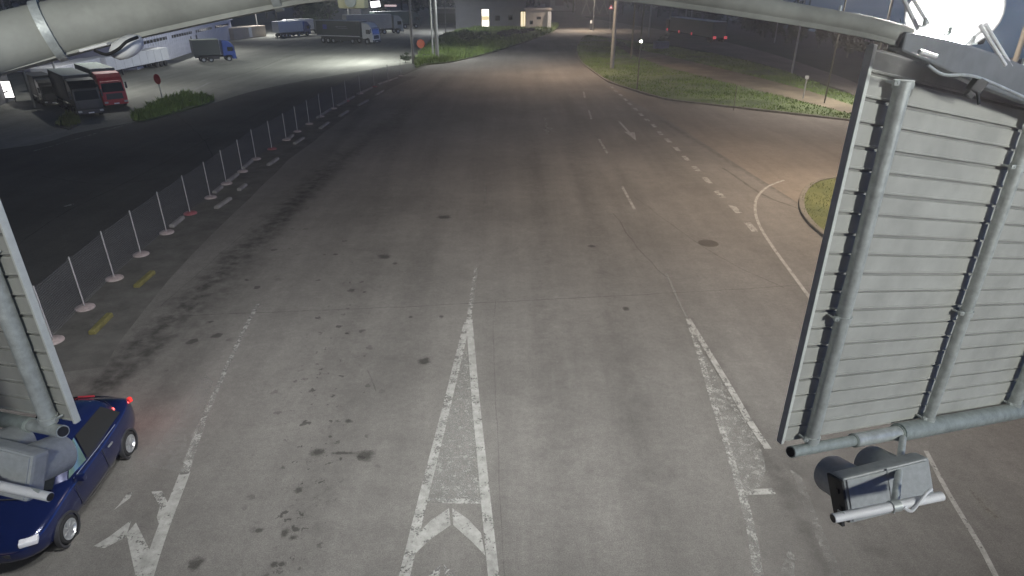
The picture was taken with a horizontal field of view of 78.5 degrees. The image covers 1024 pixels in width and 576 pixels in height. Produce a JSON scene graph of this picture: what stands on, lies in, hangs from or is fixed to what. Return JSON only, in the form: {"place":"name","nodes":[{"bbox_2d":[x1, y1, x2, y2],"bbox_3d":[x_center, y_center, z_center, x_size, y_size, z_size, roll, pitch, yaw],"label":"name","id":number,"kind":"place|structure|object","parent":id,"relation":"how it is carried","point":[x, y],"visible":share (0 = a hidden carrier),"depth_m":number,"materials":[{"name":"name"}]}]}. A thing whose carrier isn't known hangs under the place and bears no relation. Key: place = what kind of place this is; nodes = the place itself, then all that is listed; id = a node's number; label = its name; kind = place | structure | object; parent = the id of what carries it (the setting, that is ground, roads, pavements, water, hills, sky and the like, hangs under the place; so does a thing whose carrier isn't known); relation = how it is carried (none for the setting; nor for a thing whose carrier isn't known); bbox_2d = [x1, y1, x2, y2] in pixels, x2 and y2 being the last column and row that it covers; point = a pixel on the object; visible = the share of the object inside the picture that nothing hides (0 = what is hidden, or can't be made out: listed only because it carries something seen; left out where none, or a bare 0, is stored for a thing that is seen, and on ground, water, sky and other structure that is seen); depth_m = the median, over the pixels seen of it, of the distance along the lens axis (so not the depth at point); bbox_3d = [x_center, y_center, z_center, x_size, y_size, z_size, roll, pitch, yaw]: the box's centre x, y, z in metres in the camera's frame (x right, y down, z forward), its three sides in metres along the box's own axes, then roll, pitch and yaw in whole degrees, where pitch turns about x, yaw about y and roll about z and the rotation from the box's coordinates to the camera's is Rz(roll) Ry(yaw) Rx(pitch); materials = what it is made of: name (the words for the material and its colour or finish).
{"place":"outdoors","nodes":[
{"label":"outdoors","id":0,"kind":"place"},
{"bbox_2d":[129,89,214,119],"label":"grass","id":1,"kind":"structure","parent":0,"point":[175,102],"depth_m":46.55,"materials":[{"name":"plant"}]},
{"bbox_2d":[0,64,415,333],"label":"asphalt lane","id":2,"kind":"structure","parent":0,"point":[102,180],"depth_m":30.15,"materials":[{"name":"asphalt"}]},
{"bbox_2d":[408,0,413,63],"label":"street lamp","id":3,"kind":"object","parent":2,"relation":"on","point":[411,31],"visible":0.89,"depth_m":73.30,"materials":[{"name":"metal"}]},
{"bbox_2d":[0,8,455,148],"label":"concrete lot","id":4,"kind":"structure","parent":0,"point":[269,59],"depth_m":67.62,"materials":[{"name":"concrete"}]},
{"bbox_2d":[0,75,14,104],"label":"building","id":5,"kind":"structure","parent":4,"relation":"on","point":[3,100],"depth_m":48.52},
{"bbox_2d":[0,80,16,101],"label":"light box","id":6,"kind":"object","parent":4,"relation":"on","point":[8,90],"visible":0.77,"depth_m":48.67,"materials":[{"name":"plastic"}]},
{"bbox_2d":[0,0,35,106],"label":"pole","id":7,"kind":"object","parent":4,"relation":"on","point":[25,76],"visible":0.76,"depth_m":46.33,"materials":[{"name":"metal"}]},
{"bbox_2d":[22,71,58,105],"bbox_3d":[-36.307,-15.442,48.523,4.737,2.096,1.570,23,34,39],"label":"lorry","id":8,"kind":"object","parent":4,"relation":"on","point":[40,85],"visible":0.69,"depth_m":47.23,"materials":[{"name":"metal"}]},
{"bbox_2d":[30,58,101,72],"bbox_3d":[-40.678,-19.752,57.729,1.830,1.950,9.085,-4,26,-7],"label":"semitrailer","id":9,"kind":"object","parent":4,"relation":"on","point":[65,64],"visible":0.11,"depth_m":56.31,"materials":[{"name":"metal"}]},
{"bbox_2d":[55,115,80,129],"bbox_3d":[-29.577,-11.180,42.021,1.406,0.100,6.669,-11,28,-23],"label":"soil patch","id":10,"kind":"object","parent":4,"relation":"on","point":[65,127],"visible":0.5,"depth_m":40.37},
{"bbox_2d":[54,109,80,127],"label":"grass","id":11,"kind":"structure","parent":10,"relation":"on","point":[71,118],"depth_m":41.39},
{"bbox_2d":[47,67,104,116],"bbox_3d":[-31.478,-14.153,45.166,1.993,2.660,7.333,-22,33,-38],"label":"lorry","id":12,"kind":"object","parent":4,"relation":"on","point":[77,89],"visible":0.98,"depth_m":43.18,"materials":[{"name":"metal"}]},
{"bbox_2d":[74,62,128,106],"bbox_3d":[-31.948,-15.833,48.688,1.993,2.660,7.333,-22,33,-38],"label":"lorry","id":13,"kind":"object","parent":4,"relation":"on","point":[108,81],"visible":0.64,"depth_m":46.54,"materials":[{"name":"metal"}]},
{"bbox_2d":[18,19,232,71],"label":"warehouse","id":14,"kind":"structure","parent":4,"relation":"on","point":[176,43],"depth_m":83.35,"materials":[{"name":"metal"}]},
{"bbox_2d":[88,47,168,74],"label":"semitrailer","id":15,"kind":"object","parent":4,"relation":"on","point":[148,57],"visible":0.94,"depth_m":67.72,"materials":[{"name":"metal"}]},
{"bbox_2d":[132,97,213,121],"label":"grass island","id":16,"kind":"structure","parent":4,"relation":"on","point":[183,109],"depth_m":45.60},
{"bbox_2d":[153,74,161,96],"bbox_3d":[-27.224,-15.409,48.385,0.760,2.156,0.097,11,28,22],"label":"round sign","id":17,"kind":"object","parent":16,"relation":"on","point":[157,79],"visible":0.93,"depth_m":48.07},
{"bbox_2d":[189,38,236,62],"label":"lorry","id":18,"kind":"object","parent":4,"relation":"on","point":[204,50],"visible":1,"depth_m":75.78,"materials":[{"name":"metal"}]},
{"bbox_2d":[228,25,265,39],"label":"container","id":19,"kind":"object","parent":4,"relation":"on","point":[244,32],"visible":0.78,"depth_m":112.81,"materials":[{"name":"metal"}]},
{"bbox_2d":[271,20,310,37],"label":"lorry","id":20,"kind":"object","parent":4,"relation":"on","point":[289,28],"visible":1,"depth_m":116.26,"materials":[{"name":"metal"}]},
{"bbox_2d":[282,19,316,32],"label":"lorry","id":21,"kind":"object","parent":4,"relation":"on","point":[312,22],"visible":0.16,"depth_m":124.07,"materials":[{"name":"metal"}]},
{"bbox_2d":[294,2,326,19],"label":"tree","id":22,"kind":"object","parent":4,"relation":"on","point":[306,8],"visible":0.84,"depth_m":155.08,"materials":[{"name":"green plant"}]},
{"bbox_2d":[314,1,338,19],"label":"tree","id":23,"kind":"object","parent":4,"relation":"on","point":[327,6],"visible":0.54,"depth_m":160.12,"materials":[{"name":"green plant"}]},
{"bbox_2d":[315,20,380,43],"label":"lorry","id":24,"kind":"object","parent":4,"relation":"on","point":[335,31],"visible":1,"depth_m":101.15,"materials":[{"name":"white paint"}]},
{"bbox_2d":[342,14,403,33],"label":"lorry","id":25,"kind":"object","parent":4,"relation":"on","point":[385,22],"visible":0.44,"depth_m":123.02,"materials":[{"name":"metal"}]},
{"bbox_2d":[369,11,420,28],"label":"lorry","id":26,"kind":"object","parent":4,"relation":"on","point":[404,15],"visible":0.34,"depth_m":140.57,"materials":[{"name":"metal"}]},
{"bbox_2d":[432,7,455,24],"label":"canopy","id":27,"kind":"object","parent":4,"relation":"on","point":[450,16],"visible":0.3,"depth_m":156.87,"materials":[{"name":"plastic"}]},
{"bbox_2d":[414,22,558,65],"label":"grass","id":28,"kind":"structure","parent":0,"point":[450,43],"depth_m":97.72,"materials":[{"name":"plant"}]},
{"bbox_2d":[0,4,1021,95],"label":"ground","id":29,"kind":"structure","parent":0,"point":[810,53],"depth_m":101.38,"materials":[{"name":"soil"}]},
{"bbox_2d":[0,0,44,10],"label":"woodland","id":30,"kind":"object","parent":29,"relation":"on","point":[6,3],"visible":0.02,"depth_m":120.45,"materials":[{"name":"green plant"}]},
{"bbox_2d":[16,0,534,18],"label":"woodland","id":31,"kind":"object","parent":29,"relation":"on","point":[415,4],"visible":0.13,"depth_m":192.80,"materials":[{"name":"green plant"}]},
{"bbox_2d":[414,26,558,67],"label":"grass island","id":32,"kind":"structure","parent":29,"relation":"on","point":[473,56],"depth_m":83.91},
{"bbox_2d":[429,0,433,54],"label":"pole","id":33,"kind":"object","parent":32,"relation":"on","point":[431,27],"visible":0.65,"depth_m":81.08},
{"bbox_2d":[433,0,438,55],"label":"street lamp","id":34,"kind":"object","parent":32,"relation":"on","point":[435,28],"visible":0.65,"depth_m":77.12,"materials":[{"name":"metal"}]},
{"bbox_2d":[457,29,491,39],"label":"shrub","id":35,"kind":"object","parent":32,"relation":"on","point":[464,35],"visible":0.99,"depth_m":104.24,"materials":[{"name":"green plant"}]},
{"bbox_2d":[454,0,527,28],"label":"building","id":36,"kind":"structure","parent":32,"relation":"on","point":[476,13],"depth_m":139.30,"materials":[{"name":"concrete"}]},
{"bbox_2d":[481,9,488,26],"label":"window","id":37,"kind":"structure","parent":36,"relation":"in","point":[485,12],"depth_m":139.42,"materials":[{"name":"glass"}]},
{"bbox_2d":[497,28,523,36],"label":"shrub","id":38,"kind":"object","parent":32,"relation":"on","point":[511,32],"visible":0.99,"depth_m":110.60,"materials":[{"name":"green plant"}]},
{"bbox_2d":[524,7,551,27],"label":"building","id":39,"kind":"structure","parent":32,"relation":"on","point":[538,16],"depth_m":135.83,"materials":[{"name":"white paint"}]},
{"bbox_2d":[608,1,690,17],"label":"woodland","id":40,"kind":"object","parent":29,"relation":"on","point":[639,7],"visible":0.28,"depth_m":208.15,"materials":[{"name":"green plant"}]},
{"bbox_2d":[528,0,810,11],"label":"woodland","id":41,"kind":"object","parent":29,"relation":"on","point":[539,3],"visible":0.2,"depth_m":253.48,"materials":[{"name":"green plant"}]},
{"bbox_2d":[681,8,741,24],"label":"woodland","id":42,"kind":"object","parent":29,"relation":"on","point":[711,16],"visible":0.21,"depth_m":156.33,"materials":[{"name":"green plant"}]},
{"bbox_2d":[576,38,849,120],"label":"kerb","id":43,"kind":"structure","parent":29,"relation":"on","point":[738,107],"depth_m":47.44,"materials":[{"name":"concrete"}]},
{"bbox_2d":[577,35,854,118],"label":"grass island","id":44,"kind":"structure","parent":29,"relation":"on","point":[694,98],"depth_m":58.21,"materials":[{"name":"plant"}]},
{"bbox_2d":[610,1,617,68],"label":"street lamp","id":45,"kind":"object","parent":44,"relation":"on","point":[612,57],"visible":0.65,"depth_m":67.74,"materials":[{"name":"metal"}]},
{"bbox_2d":[636,4,644,89],"bbox_3d":[10.861,-21.832,52.160,0.220,10.500,0.262,0,25,0],"label":"lamp pole","id":46,"kind":"object","parent":44,"relation":"on","point":[640,47],"visible":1,"depth_m":52.92,"materials":[{"name":"white"}]},
{"bbox_2d":[653,41,669,48],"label":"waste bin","id":47,"kind":"object","parent":44,"relation":"on","point":[660,44],"visible":0.96,"depth_m":91.12,"materials":[{"name":"metal"}]},
{"bbox_2d":[610,40,852,112],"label":"path","id":48,"kind":"structure","parent":44,"relation":"on","point":[743,80],"depth_m":60.74,"materials":[{"name":"concrete"}]},
{"bbox_2d":[791,0,805,73],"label":"pole","id":49,"kind":"object","parent":44,"relation":"on","point":[793,63],"visible":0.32,"depth_m":63.91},
{"bbox_2d":[824,0,845,102],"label":"pole","id":50,"kind":"object","parent":44,"relation":"on","point":[833,60],"visible":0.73,"depth_m":46.84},
{"bbox_2d":[879,0,893,49],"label":"street lamp","id":51,"kind":"object","parent":44,"relation":"on","point":[888,19],"depth_m":43.42,"materials":[{"name":"metal"}]},
{"bbox_2d":[738,0,803,37],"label":"woodland","id":52,"kind":"object","parent":29,"relation":"on","point":[762,27],"visible":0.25,"depth_m":117.01,"materials":[{"name":"green plant"}]},
{"bbox_2d":[783,14,903,57],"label":"woodland","id":53,"kind":"object","parent":29,"relation":"on","point":[851,44],"visible":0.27,"depth_m":89.84,"materials":[{"name":"green plant"}]},
{"bbox_2d":[0,12,1023,575],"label":"road","id":54,"kind":"structure","parent":0,"point":[354,250],"depth_m":14.56,"materials":[{"name":"asphalt"}]},
{"bbox_2d":[0,395,137,563],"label":"car","id":55,"kind":"object","parent":54,"relation":"on","point":[102,435],"visible":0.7,"depth_m":10.26,"materials":[{"name":"blue metal"}]},
{"bbox_2d":[94,521,148,575],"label":"chevron marking","id":56,"kind":"object","parent":54,"relation":"on","point":[142,552],"visible":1,"depth_m":10.01,"materials":[{"name":"paint"}]},
{"bbox_2d":[114,491,166,521],"bbox_3d":[-6.318,3.745,10.720,0.923,0.001,0.746,0,25,0],"label":"chevron marking","id":57,"kind":"object","parent":54,"relation":"on","point":[160,511],"visible":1,"depth_m":10.85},
{"bbox_2d":[141,471,190,575],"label":"lane line","id":58,"kind":"object","parent":54,"relation":"on","point":[153,556],"visible":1,"depth_m":10.30,"materials":[{"name":"paint"}]},
{"bbox_2d":[181,423,205,474],"bbox_3d":[-6.162,3.084,12.098,0.164,0.001,1.516,-6,26,-12],"label":"lane line","id":59,"kind":"object","parent":54,"relation":"on","point":[196,437],"visible":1,"depth_m":12.05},
{"bbox_2d":[199,304,259,422],"bbox_3d":[-6.762,1.606,15.197,0.154,0.001,5.460,-4,26,-8],"label":"lane line","id":60,"kind":"object","parent":54,"relation":"on","point":[224,372],"visible":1,"depth_m":14.90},
{"bbox_2d":[51,76,414,371],"bbox_3d":[-11.556,-9.762,39.039,3.981,0.001,54.901,0,25,0],"label":"dirt strip","id":61,"kind":"object","parent":54,"relation":"on","point":[125,302],"visible":0.83,"depth_m":20.31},
{"bbox_2d":[32,285,64,344],"bbox_3d":[-11.550,0.643,15.433,0.500,1.550,0.495,-20,32,-36],"label":"fence post","id":62,"kind":"object","parent":61,"relation":"on","point":[57,339],"visible":0.72,"depth_m":15.62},
{"bbox_2d":[68,257,95,311],"bbox_3d":[-11.858,-0.136,17.068,0.495,1.550,0.500,4,26,9],"label":"fence post","id":63,"kind":"object","parent":61,"relation":"on","point":[85,307],"visible":0.99,"depth_m":17.23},
{"bbox_2d":[37,63,399,332],"bbox_3d":[-12.321,-10.586,38.907,2.111,1.410,54.503,0,25,0],"label":"fence net","id":64,"kind":"object","parent":63,"relation":"attached to","point":[176,206],"visible":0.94,"depth_m":22.49,"materials":[{"name":"grey"}]},
{"bbox_2d":[88,313,112,334],"bbox_3d":[-10.827,0.931,16.491,0.178,0.120,1.023,-3,26,-6],"label":"kerb block","id":65,"kind":"object","parent":61,"relation":"on","point":[98,326],"depth_m":16.38,"materials":[{"name":"yellow paint"}]},
{"bbox_2d":[100,231,123,281],"bbox_3d":[-12.161,-0.977,18.831,0.495,1.550,0.500,-14,29,-27],"label":"fence post","id":66,"kind":"object","parent":61,"relation":"on","point":[115,277],"visible":0.99,"depth_m":19.00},
{"bbox_2d":[129,210,149,257],"bbox_3d":[-12.370,-1.803,20.563,0.500,1.550,0.495,9,27,18],"label":"fence post","id":67,"kind":"object","parent":61,"relation":"on","point":[138,254],"visible":0.99,"depth_m":20.72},
{"bbox_2d":[133,270,155,287],"bbox_3d":[-11.168,-0.279,19.027,0.178,0.120,1.044,-1,26,-2],"label":"kerb block","id":68,"kind":"object","parent":61,"relation":"on","point":[146,277],"depth_m":18.92,"materials":[{"name":"yellow paint"}]},
{"bbox_2d":[156,192,173,234],"bbox_3d":[-12.549,-2.697,22.437,0.500,1.550,0.495,-9,27,-18],"label":"fence post","id":69,"kind":"object","parent":61,"relation":"on","point":[167,231],"visible":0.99,"depth_m":22.59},
{"bbox_2d":[169,216,184,227],"bbox_3d":[-12.685,-2.514,23.715,0.178,0.120,1.022,-2,26,-3],"label":"kerb block","id":70,"kind":"object","parent":61,"relation":"on","point":[176,223],"depth_m":23.57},
{"bbox_2d":[181,175,196,215],"bbox_3d":[-12.696,-3.626,24.385,0.495,1.550,0.500,14,29,26],"label":"fence post","id":71,"kind":"object","parent":61,"relation":"on","point":[190,213],"visible":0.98,"depth_m":24.52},
{"bbox_2d":[203,162,216,199],"bbox_3d":[-12.809,-4.531,26.281,0.495,1.550,0.500,-5,26,-10],"label":"fence post","id":72,"kind":"object","parent":61,"relation":"on","point":[211,197],"visible":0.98,"depth_m":26.42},
{"bbox_2d":[214,197,231,208],"bbox_3d":[-11.910,-3.514,25.809,0.178,0.120,1.280,1,26,3],"label":"kerb block","id":73,"kind":"object","parent":61,"relation":"on","point":[223,202],"depth_m":25.69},
{"bbox_2d":[220,151,231,184],"bbox_3d":[-12.993,-5.435,28.177,0.500,1.550,0.495,19,32,35],"label":"fence post","id":74,"kind":"object","parent":61,"relation":"on","point":[227,183],"visible":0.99,"depth_m":28.31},
{"bbox_2d":[399,322,466,575],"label":"lane line","id":75,"kind":"object","parent":54,"relation":"on","point":[411,545],"visible":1,"depth_m":11.50,"materials":[{"name":"paint"}]},
{"bbox_2d":[429,565,449,575],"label":"chevron marking","id":76,"kind":"object","parent":54,"relation":"on","point":[436,573],"visible":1,"depth_m":9.51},
{"bbox_2d":[414,508,484,554],"bbox_3d":[-0.981,3.971,10.244,1.127,0.001,0.993,0,25,0],"label":"chevron marking","id":77,"kind":"object","parent":54,"relation":"on","point":[465,526],"visible":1,"depth_m":10.29,"materials":[{"name":"paint"}]},
{"bbox_2d":[428,352,480,499],"bbox_3d":[-1.008,2.620,13.081,0.944,0.001,4.920,0,25,0],"label":"gore marking","id":78,"kind":"object","parent":54,"relation":"on","point":[440,470],"visible":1,"depth_m":11.93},
{"bbox_2d":[429,498,480,503],"bbox_3d":[-1.003,3.686,10.843,0.992,0.001,0.120,1,26,2],"label":"lane line","id":79,"kind":"object","parent":54,"relation":"on","point":[459,501],"visible":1,"depth_m":10.83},
{"bbox_2d":[467,269,477,319],"bbox_3d":[-1.149,0.108,18.337,0.123,0.001,3.450,0,26,0],"label":"lane line","id":80,"kind":"object","parent":54,"relation":"on","point":[471,306],"visible":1,"depth_m":17.76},
{"bbox_2d":[466,320,498,575],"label":"lane line","id":81,"kind":"object","parent":54,"relation":"on","point":[491,556],"visible":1,"depth_m":11.64,"materials":[{"name":"paint"}]},
{"bbox_2d":[0,0,1023,104],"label":"gantry","id":82,"kind":"object","parent":54,"relation":"on","point":[34,33],"visible":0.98,"depth_m":3.15,"materials":[{"name":"metal"}]},
{"bbox_2d":[0,199,80,427],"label":"sign board","id":83,"kind":"object","parent":82,"relation":"attached to","point":[33,380],"visible":1,"depth_m":4.36,"materials":[{"name":"metal"}]},
{"bbox_2d":[0,411,69,437],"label":"mounting rail","id":84,"kind":"object","parent":83,"relation":"attached to","point":[26,424],"visible":0.93,"depth_m":4.68,"materials":[{"name":"metal"}]},
{"bbox_2d":[0,426,76,501],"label":"traffic signal","id":85,"kind":"object","parent":84,"relation":"attached to","point":[30,464],"visible":0.98,"depth_m":4.36,"materials":[{"name":"plastic"}]},
{"bbox_2d":[79,34,143,59],"bbox_3d":[-1.840,-1.120,2.907,0.297,0.108,0.184,11,27,21],"label":"street lamp","id":86,"kind":"object","parent":82,"relation":"hanging from","point":[127,46],"visible":1,"depth_m":2.86,"materials":[{"name":"metal"}]},
{"bbox_2d":[338,0,368,8],"bbox_3d":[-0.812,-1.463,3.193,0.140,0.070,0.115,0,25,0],"label":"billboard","id":87,"kind":"object","parent":82,"relation":"attached to","point":[353,4],"visible":1,"depth_m":3.16,"materials":[{"name":"plastic"}]},
{"bbox_2d":[777,44,1023,446],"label":"sign board","id":88,"kind":"object","parent":82,"relation":"attached to","point":[915,308],"visible":0.99,"depth_m":4.39,"materials":[{"name":"metal"}]},
{"bbox_2d":[786,401,1023,457],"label":"mounting rail","id":89,"kind":"object","parent":88,"relation":"attached to","point":[922,428],"visible":0.98,"depth_m":5.14,"materials":[{"name":"metal"}]},
{"bbox_2d":[814,435,945,526],"bbox_3d":[2.641,1.496,4.643,1.043,0.614,0.978,0,25,0],"label":"traffic signal","id":90,"kind":"object","parent":89,"relation":"attached to","point":[872,481],"visible":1,"depth_m":4.58,"materials":[{"name":"plastic"}]},
{"bbox_2d":[903,0,1005,45],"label":"floodlight","id":91,"kind":"object","parent":82,"relation":"attached to","point":[964,18],"visible":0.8,"depth_m":3.48,"materials":[{"name":"glass"}]},
{"bbox_2d":[576,0,608,15],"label":"shed","id":92,"kind":"structure","parent":54,"relation":"on","point":[584,7],"depth_m":207.29,"materials":[{"name":"metal"}]},
{"bbox_2d":[618,121,635,139],"bbox_3d":[7.290,-9.891,39.300,0.636,0.001,5.896,0,25,0],"label":"arrow marking","id":93,"kind":"object","parent":54,"relation":"on","point":[632,135],"visible":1,"depth_m":38.73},
{"bbox_2d":[698,240,718,246],"bbox_3d":[6.853,-1.569,21.860,0.700,0.010,0.700,0,25,0],"label":"manhole cover","id":94,"kind":"object","parent":54,"relation":"on","point":[709,243],"visible":1,"depth_m":21.81,"materials":[{"name":"metal"}]},
{"bbox_2d":[686,320,742,489],"bbox_3d":[4.395,2.201,13.950,0.151,0.001,6.430,3,26,6],"label":"lane line","id":95,"kind":"object","parent":54,"relation":"on","point":[722,432],"visible":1,"depth_m":12.98,"materials":[{"name":"paint"}]},
{"bbox_2d":[686,319,770,448],"bbox_3d":[4.818,1.961,14.449,0.173,0.001,5.288,-1,26,-2],"label":"lane line","id":96,"kind":"object","parent":54,"relation":"on","point":[751,424],"visible":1,"depth_m":13.85,"materials":[{"name":"paint"}]},
{"bbox_2d":[702,352,764,489],"bbox_3d":[4.658,2.537,13.253,0.643,0.001,5.003,3,26,6],"label":"gore marking","id":97,"kind":"object","parent":54,"relation":"on","point":[740,437],"visible":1,"depth_m":12.35,"materials":[{"name":"paint"}]},
{"bbox_2d":[738,493,762,575],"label":"lane line","id":98,"kind":"object","parent":54,"relation":"on","point":[754,537],"visible":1,"depth_m":10.15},
{"bbox_2d":[744,222,757,231],"bbox_3d":[8.914,-2.274,23.329,0.260,0.001,1.005,1,26,2],"label":"road marking","id":99,"kind":"object","parent":54,"relation":"on","point":[753,229],"visible":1,"depth_m":23.28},
{"bbox_2d":[737,488,775,494],"bbox_3d":[4.310,3.589,11.030,0.639,0.001,0.140,-1,26,-2],"label":"lane line","id":100,"kind":"object","parent":54,"relation":"on","point":[761,491],"visible":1,"depth_m":11.04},
{"bbox_2d":[754,180,809,297],"bbox_3d":[9.863,-2.254,23.290,1.530,0.001,13.925,8,27,16],"label":"lane line","id":101,"kind":"object","parent":54,"relation":"on","point":[777,253],"visible":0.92,"depth_m":21.90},
{"bbox_2d":[798,176,836,236],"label":"kerb","id":102,"kind":"structure","parent":54,"relation":"on","point":[811,223],"depth_m":24.71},
{"bbox_2d":[802,178,835,229],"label":"grass island","id":103,"kind":"structure","parent":54,"relation":"on","point":[821,220],"depth_m":25.95,"materials":[{"name":"plant"}]},
{"bbox_2d":[1013,26,1023,62],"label":"street lamp","id":104,"kind":"object","parent":103,"relation":"on","point":[1018,50],"depth_m":25.23,"materials":[{"name":"metal"}]},
{"bbox_2d":[924,451,998,575],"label":"lane line","id":105,"kind":"object","parent":54,"relation":"on","point":[966,523],"visible":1,"depth_m":10.52,"materials":[{"name":"paint"}]},
{"bbox_2d":[2,0,1023,58],"label":"sky","id":106,"kind":"structure","parent":0,"point":[1008,32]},
{"bbox_2d":[533,6,857,94],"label":"back road","id":107,"kind":"structure","parent":0,"point":[582,25],"depth_m":100.53,"materials":[{"name":"asphalt"}]},
{"bbox_2d":[546,0,575,10],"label":"building","id":108,"kind":"structure","parent":107,"relation":"on","point":[557,5],"depth_m":259.66,"materials":[{"name":"concrete"}]},
{"bbox_2d":[665,17,727,41],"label":"lorry","id":109,"kind":"object","parent":107,"relation":"on","point":[710,30],"visible":1,"depth_m":109.56,"materials":[{"name":"grey"}]},
{"bbox_2d":[605,86,848,201],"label":"side road","id":110,"kind":"structure","parent":0,"point":[797,153],"depth_m":37.44,"materials":[{"name":"asphalt"}]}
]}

